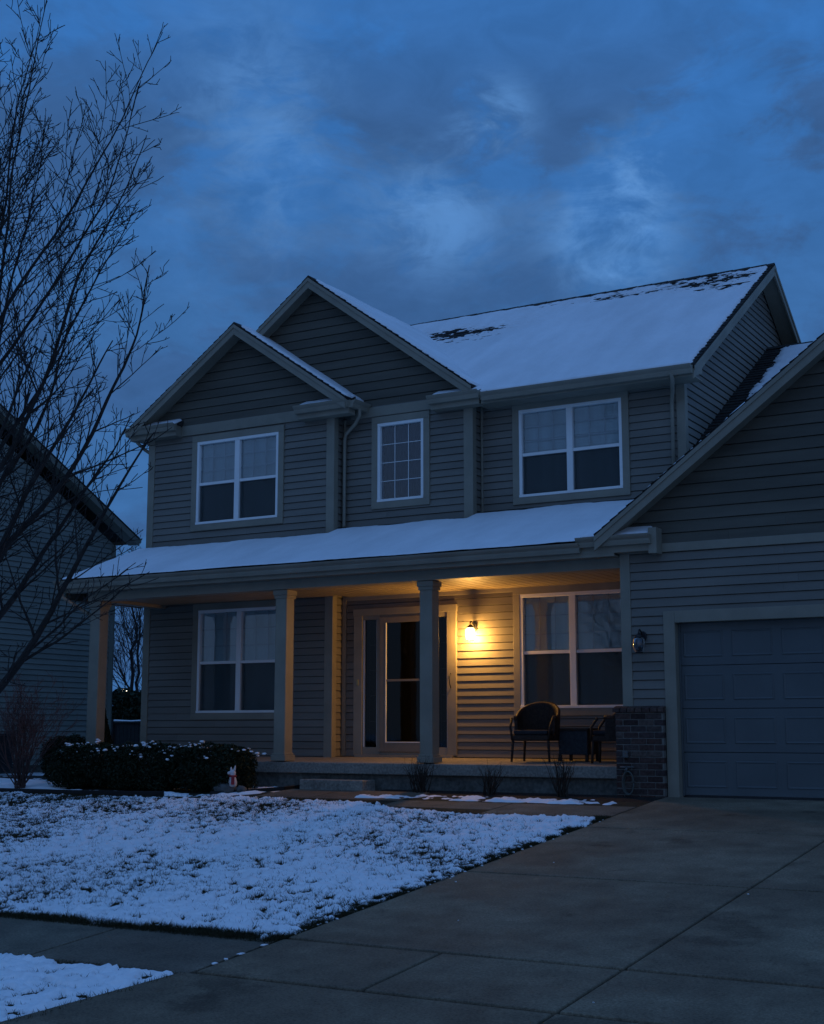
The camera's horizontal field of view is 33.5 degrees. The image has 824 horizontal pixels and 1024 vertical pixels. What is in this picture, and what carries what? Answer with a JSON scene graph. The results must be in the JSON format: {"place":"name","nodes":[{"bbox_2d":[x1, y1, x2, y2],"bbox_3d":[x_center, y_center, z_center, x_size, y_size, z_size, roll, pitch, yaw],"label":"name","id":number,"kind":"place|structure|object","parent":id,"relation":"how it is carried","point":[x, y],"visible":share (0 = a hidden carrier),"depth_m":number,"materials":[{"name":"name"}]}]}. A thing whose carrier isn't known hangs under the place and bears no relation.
{"place":"outdoors","nodes":[
{"label":"outdoors","id":0,"kind":"place"},
{"bbox_2d":[0,953,172,1021],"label":"parkway lawn","id":1,"kind":"structure","parent":0,"point":[146,977],"depth_m":8.56,"materials":[{"name":"white snow"}]},
{"bbox_2d":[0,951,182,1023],"bbox_3d":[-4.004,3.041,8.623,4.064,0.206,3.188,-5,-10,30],"label":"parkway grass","id":2,"kind":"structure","parent":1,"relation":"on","point":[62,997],"depth_m":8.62,"materials":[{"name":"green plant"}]},
{"bbox_2d":[0,916,273,973],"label":"sidewalk","id":3,"kind":"structure","parent":0,"point":[96,945],"depth_m":9.84,"materials":[{"name":"concrete"}]},
{"bbox_2d":[0,904,288,942],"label":"edge grass","id":4,"kind":"structure","parent":3,"relation":"on","point":[199,931],"depth_m":10.38,"materials":[{"name":"green plant"}]},
{"bbox_2d":[0,787,648,938],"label":"lawn","id":5,"kind":"structure","parent":0,"point":[622,804],"depth_m":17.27,"materials":[{"name":"white snow"}]},
{"bbox_2d":[0,775,46,779],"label":"planting bed","id":6,"kind":"object","parent":5,"relation":"on","point":[36,777],"visible":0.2,"depth_m":24.17,"materials":[{"name":"brown soil"}]},
{"bbox_2d":[37,732,85,781],"bbox_3d":[-5.602,4.016,22.312,0.876,0.850,0.882,-5,-10,30],"label":"round shrub","id":7,"kind":"object","parent":6,"relation":"on","point":[71,739],"visible":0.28,"depth_m":22.14,"materials":[{"name":"green plant"}]},
{"bbox_2d":[44,739,138,788],"bbox_3d":[-4.859,3.849,20.901,1.551,0.780,0.992,-5,-10,30],"label":"boxwood shrub","id":8,"kind":"object","parent":6,"relation":"on","point":[63,773],"visible":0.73,"depth_m":20.61,"materials":[{"name":"green plant"}]},
{"bbox_2d":[104,708,114,743],"bbox_3d":[-5.274,3.963,23.465,0.516,1.219,0.506,-5,-10,30],"label":"dwarf spruce","id":9,"kind":"object","parent":6,"relation":"on","point":[107,736],"visible":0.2,"depth_m":23.45,"materials":[{"name":"green plant"}]},
{"bbox_2d":[0,778,276,796],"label":"snow","id":10,"kind":"structure","parent":6,"relation":"on","point":[37,783],"depth_m":20.88,"materials":[{"name":"white snow"}]},
{"bbox_2d":[0,671,83,787],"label":"bare shrub","id":11,"kind":"object","parent":10,"relation":"on","point":[21,781],"visible":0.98,"depth_m":21.01,"materials":[{"name":"brown plant"}]},
{"bbox_2d":[210,785,299,794],"bbox_3d":[-2.140,3.911,19.282,1.384,0.130,0.211,4,-10,-21],"label":"garden edging","id":12,"kind":"object","parent":10,"relation":"on","point":[270,789],"visible":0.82,"depth_m":19.25,"materials":[{"name":"black plastic"}]},
{"bbox_2d":[102,740,191,790],"bbox_3d":[-3.849,3.757,20.257,1.432,0.763,1.158,-5,-10,30],"label":"boxwood shrub","id":13,"kind":"object","parent":6,"relation":"on","point":[127,761],"visible":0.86,"depth_m":20.00,"materials":[{"name":"green plant"}]},
{"bbox_2d":[165,740,266,792],"bbox_3d":[-2.803,3.679,19.777,1.497,0.764,1.109,-5,-10,30],"label":"boxwood shrub","id":14,"kind":"object","parent":6,"relation":"on","point":[224,758],"visible":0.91,"depth_m":19.50,"materials":[{"name":"green plant"}]},
{"bbox_2d":[213,782,246,792],"bbox_3d":[-2.561,3.888,19.185,0.525,0.205,0.253,-5,-10,30],"label":"garden stone","id":15,"kind":"object","parent":6,"relation":"on","point":[225,787],"visible":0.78,"depth_m":19.10,"materials":[{"name":"grey stone"}]},
{"bbox_2d":[227,766,236,787],"bbox_3d":[-2.514,3.707,19.196,0.141,0.311,0.146,-5,-10,30],"label":"figurine","id":16,"kind":"object","parent":15,"relation":"on","point":[231,773],"visible":1,"depth_m":19.16,"materials":[{"name":"white ceramic"}]},
{"bbox_2d":[0,788,163,795],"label":"garden edging","id":17,"kind":"object","parent":5,"relation":"on","point":[117,793],"visible":0.84,"depth_m":19.76,"materials":[{"name":"black plastic"}]},
{"bbox_2d":[0,0,189,692],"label":"bare tree","id":18,"kind":"object","parent":5,"relation":"on","point":[7,542],"visible":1,"depth_m":13.63,"materials":[{"name":"brown plant"}]},
{"bbox_2d":[0,772,652,802],"bbox_3d":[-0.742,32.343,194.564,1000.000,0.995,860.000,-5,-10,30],"label":"ground","id":19,"kind":"structure","parent":0,"point":[38,774],"depth_m":26.89,"materials":[{"name":"brown soil"}]},
{"bbox_2d":[0,733,15,772],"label":"air conditioner","id":20,"kind":"object","parent":19,"relation":"on","point":[10,761],"visible":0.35,"depth_m":26.21,"materials":[{"name":"black metal"}]},
{"bbox_2d":[0,403,142,773],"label":"neighbour house","id":21,"kind":"structure","parent":19,"relation":"on","point":[67,664],"depth_m":28.75,"materials":[{"name":"grey wood"}]},
{"bbox_2d":[111,719,139,744],"bbox_3d":[-7.318,6.418,38.442,16.090,1.220,0.100,-5,-10,30],"label":"fence","id":22,"kind":"object","parent":19,"relation":"on","point":[123,733],"visible":0.09,"depth_m":38.98,"materials":[{"name":"grey wood"}]},
{"bbox_2d":[111,687,140,723],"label":"garden bush","id":23,"kind":"object","parent":19,"relation":"on","point":[115,702],"visible":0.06,"depth_m":43.49,"materials":[{"name":"green plant"}]},
{"bbox_2d":[112,690,140,723],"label":"garden bush","id":24,"kind":"object","parent":19,"relation":"on","point":[129,706],"visible":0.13,"depth_m":42.40,"materials":[{"name":"green plant"}]},
{"bbox_2d":[113,528,143,690],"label":"bare tree","id":25,"kind":"object","parent":19,"relation":"on","point":[133,643],"visible":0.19,"depth_m":45.75,"materials":[{"name":"brown plant"}]},
{"bbox_2d":[113,607,143,691],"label":"bare tree","id":26,"kind":"object","parent":19,"relation":"on","point":[137,675],"visible":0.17,"depth_m":50.76,"materials":[{"name":"brown plant"}]},
{"bbox_2d":[53,263,823,800],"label":"house","id":27,"kind":"structure","parent":19,"relation":"on","point":[361,515],"depth_m":20.92,"materials":[{"name":"beige"}]},
{"bbox_2d":[190,600,275,719],"bbox_3d":[-2.846,2.468,22.796,1.950,1.945,0.182,-5,-10,30],"label":"window","id":28,"kind":"structure","parent":27,"relation":"in","point":[233,674],"depth_m":22.82,"materials":[{"name":"glass"}]},
{"bbox_2d":[190,424,284,531],"bbox_3d":[-2.941,-0.552,23.334,1.950,1.670,0.182,-5,-10,30],"label":"window","id":29,"kind":"structure","parent":27,"relation":"in","point":[237,478],"depth_m":23.30,"materials":[{"name":"glass"}]},
{"bbox_2d":[379,615,419,751],"bbox_3d":[-0.139,2.673,21.364,0.880,2.100,0.094,-5,-10,30],"label":"storm door","id":30,"kind":"structure","parent":27,"relation":"in","point":[399,653],"depth_m":21.42,"materials":[{"name":"clear glass"}]},
{"bbox_2d":[371,410,430,509],"bbox_3d":[-0.129,-0.813,22.096,1.080,1.515,0.272,-5,-10,30],"label":"window","id":31,"kind":"structure","parent":27,"relation":"in","point":[400,451],"depth_m":22.17,"materials":[{"name":"glass"}]},
{"bbox_2d":[465,621,476,640],"bbox_3d":[0.900,1.802,20.813,0.168,0.304,0.226,-5,-10,30],"label":"wall lamp","id":32,"kind":"object","parent":27,"relation":"attached to","point":[473,626],"visible":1,"depth_m":20.80,"materials":[{"name":"black metal"}]},
{"bbox_2d":[509,702,560,761],"bbox_3d":[1.743,3.058,19.112,0.656,0.833,0.630,-4,-10,24],"label":"wicker chair","id":33,"kind":"object","parent":27,"relation":"on","point":[537,721],"visible":0.97,"depth_m":19.26,"materials":[{"name":"brown wicker"}]},
{"bbox_2d":[513,582,622,715],"bbox_3d":[2.388,2.019,20.106,1.920,1.915,0.182,-5,-10,30],"label":"window","id":34,"kind":"structure","parent":27,"relation":"in","point":[567,642],"depth_m":20.12,"materials":[{"name":"glass"}]},
{"bbox_2d":[512,391,630,504],"bbox_3d":[2.429,-0.957,20.872,1.920,1.595,0.182,-5,-10,30],"label":"window","id":35,"kind":"structure","parent":27,"relation":"in","point":[577,448],"depth_m":20.84,"materials":[{"name":"glass"}]},
{"bbox_2d":[558,728,598,761],"bbox_3d":[2.319,3.236,19.069,0.480,0.454,0.450,-5,-10,30],"label":"side table","id":36,"kind":"object","parent":27,"relation":"on","point":[574,741],"visible":0.87,"depth_m":18.90,"materials":[{"name":"brown wicker"}]},
{"bbox_2d":[590,713,615,763],"bbox_3d":[2.738,2.937,18.323,0.630,0.833,0.656,-3,-10,18],"label":"wicker chair","id":37,"kind":"object","parent":27,"relation":"on","point":[607,734],"visible":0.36,"depth_m":18.10,"materials":[{"name":"brown wicker"}]},
{"bbox_2d":[622,771,634,795],"bbox_3d":[2.691,3.371,17.040,0.169,0.307,0.049,-5,-10,30],"label":"garden hose","id":38,"kind":"object","parent":27,"relation":"hanging from","point":[623,783],"visible":1,"depth_m":17.04,"materials":[{"name":"grey rubber"}]},
{"bbox_2d":[633,629,646,652],"bbox_3d":[2.869,1.621,17.257,0.168,0.304,0.226,-5,-10,30],"label":"wall lamp","id":39,"kind":"object","parent":27,"relation":"attached to","point":[639,639],"visible":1,"depth_m":17.17,"materials":[{"name":"black metal"}]},
{"bbox_2d":[678,618,823,799],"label":"garage door","id":40,"kind":"structure","parent":27,"relation":"in","point":[779,722],"depth_m":16.66,"materials":[{"name":"paint"}]},
{"bbox_2d":[0,797,823,1023],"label":"driveway","id":41,"kind":"structure","parent":0,"point":[653,912],"depth_m":9.30,"materials":[{"name":"concrete"}]},
{"bbox_2d":[211,944,267,964],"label":"snow","id":42,"kind":"structure","parent":41,"relation":"on","point":[215,963],"depth_m":9.39,"materials":[{"name":"white snow"}]},
{"bbox_2d":[258,814,610,941],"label":"drive edge grass","id":43,"kind":"structure","parent":41,"relation":"on","point":[411,889],"depth_m":11.62,"materials":[{"name":"green plant"}]},
{"bbox_2d":[295,821,748,1002],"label":"snow crumbs","id":44,"kind":"object","parent":41,"relation":"on","point":[456,881],"visible":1,"depth_m":11.94,"materials":[{"name":"white snow"}]},
{"bbox_2d":[0,0,823,691],"label":"sky","id":45,"kind":"structure","parent":0,"point":[419,161],"materials":[{"name":"blue"}]},
{"bbox_2d":[257,789,634,816],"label":"walkway","id":46,"kind":"structure","parent":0,"point":[547,809],"depth_m":16.84,"materials":[{"name":"concrete"}]},
{"bbox_2d":[380,789,661,801],"bbox_3d":[1.140,3.655,17.558,4.120,0.078,1.100,-5,-10,30],"label":"porch bed","id":47,"kind":"object","parent":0,"point":[582,797],"visible":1,"depth_m":17.50,"materials":[{"name":"brown soil"}]},
{"bbox_2d":[402,756,436,792],"bbox_3d":[0.127,3.534,18.446,0.573,0.534,0.499,-5,-10,30],"label":"dormant plant","id":48,"kind":"object","parent":47,"relation":"on","point":[422,782],"visible":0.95,"depth_m":18.39,"materials":[{"name":"brown plant"}]},
{"bbox_2d":[354,794,616,804],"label":"snow","id":49,"kind":"structure","parent":47,"relation":"on","point":[516,800],"depth_m":17.08,"materials":[{"name":"white snow"}]},
{"bbox_2d":[477,761,513,795],"bbox_3d":[1.021,3.481,17.975,0.424,0.489,0.494,8,-12,-41],"label":"dormant plant","id":50,"kind":"object","parent":47,"relation":"on","point":[490,788],"visible":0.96,"depth_m":17.87,"materials":[{"name":"brown plant"}]},
{"bbox_2d":[541,751,577,796],"bbox_3d":[1.900,3.337,17.424,0.414,0.600,0.519,1,-9,-6],"label":"dormant plant","id":51,"kind":"object","parent":47,"relation":"on","point":[561,793],"visible":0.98,"depth_m":17.37,"materials":[{"name":"brown plant"}]}
]}

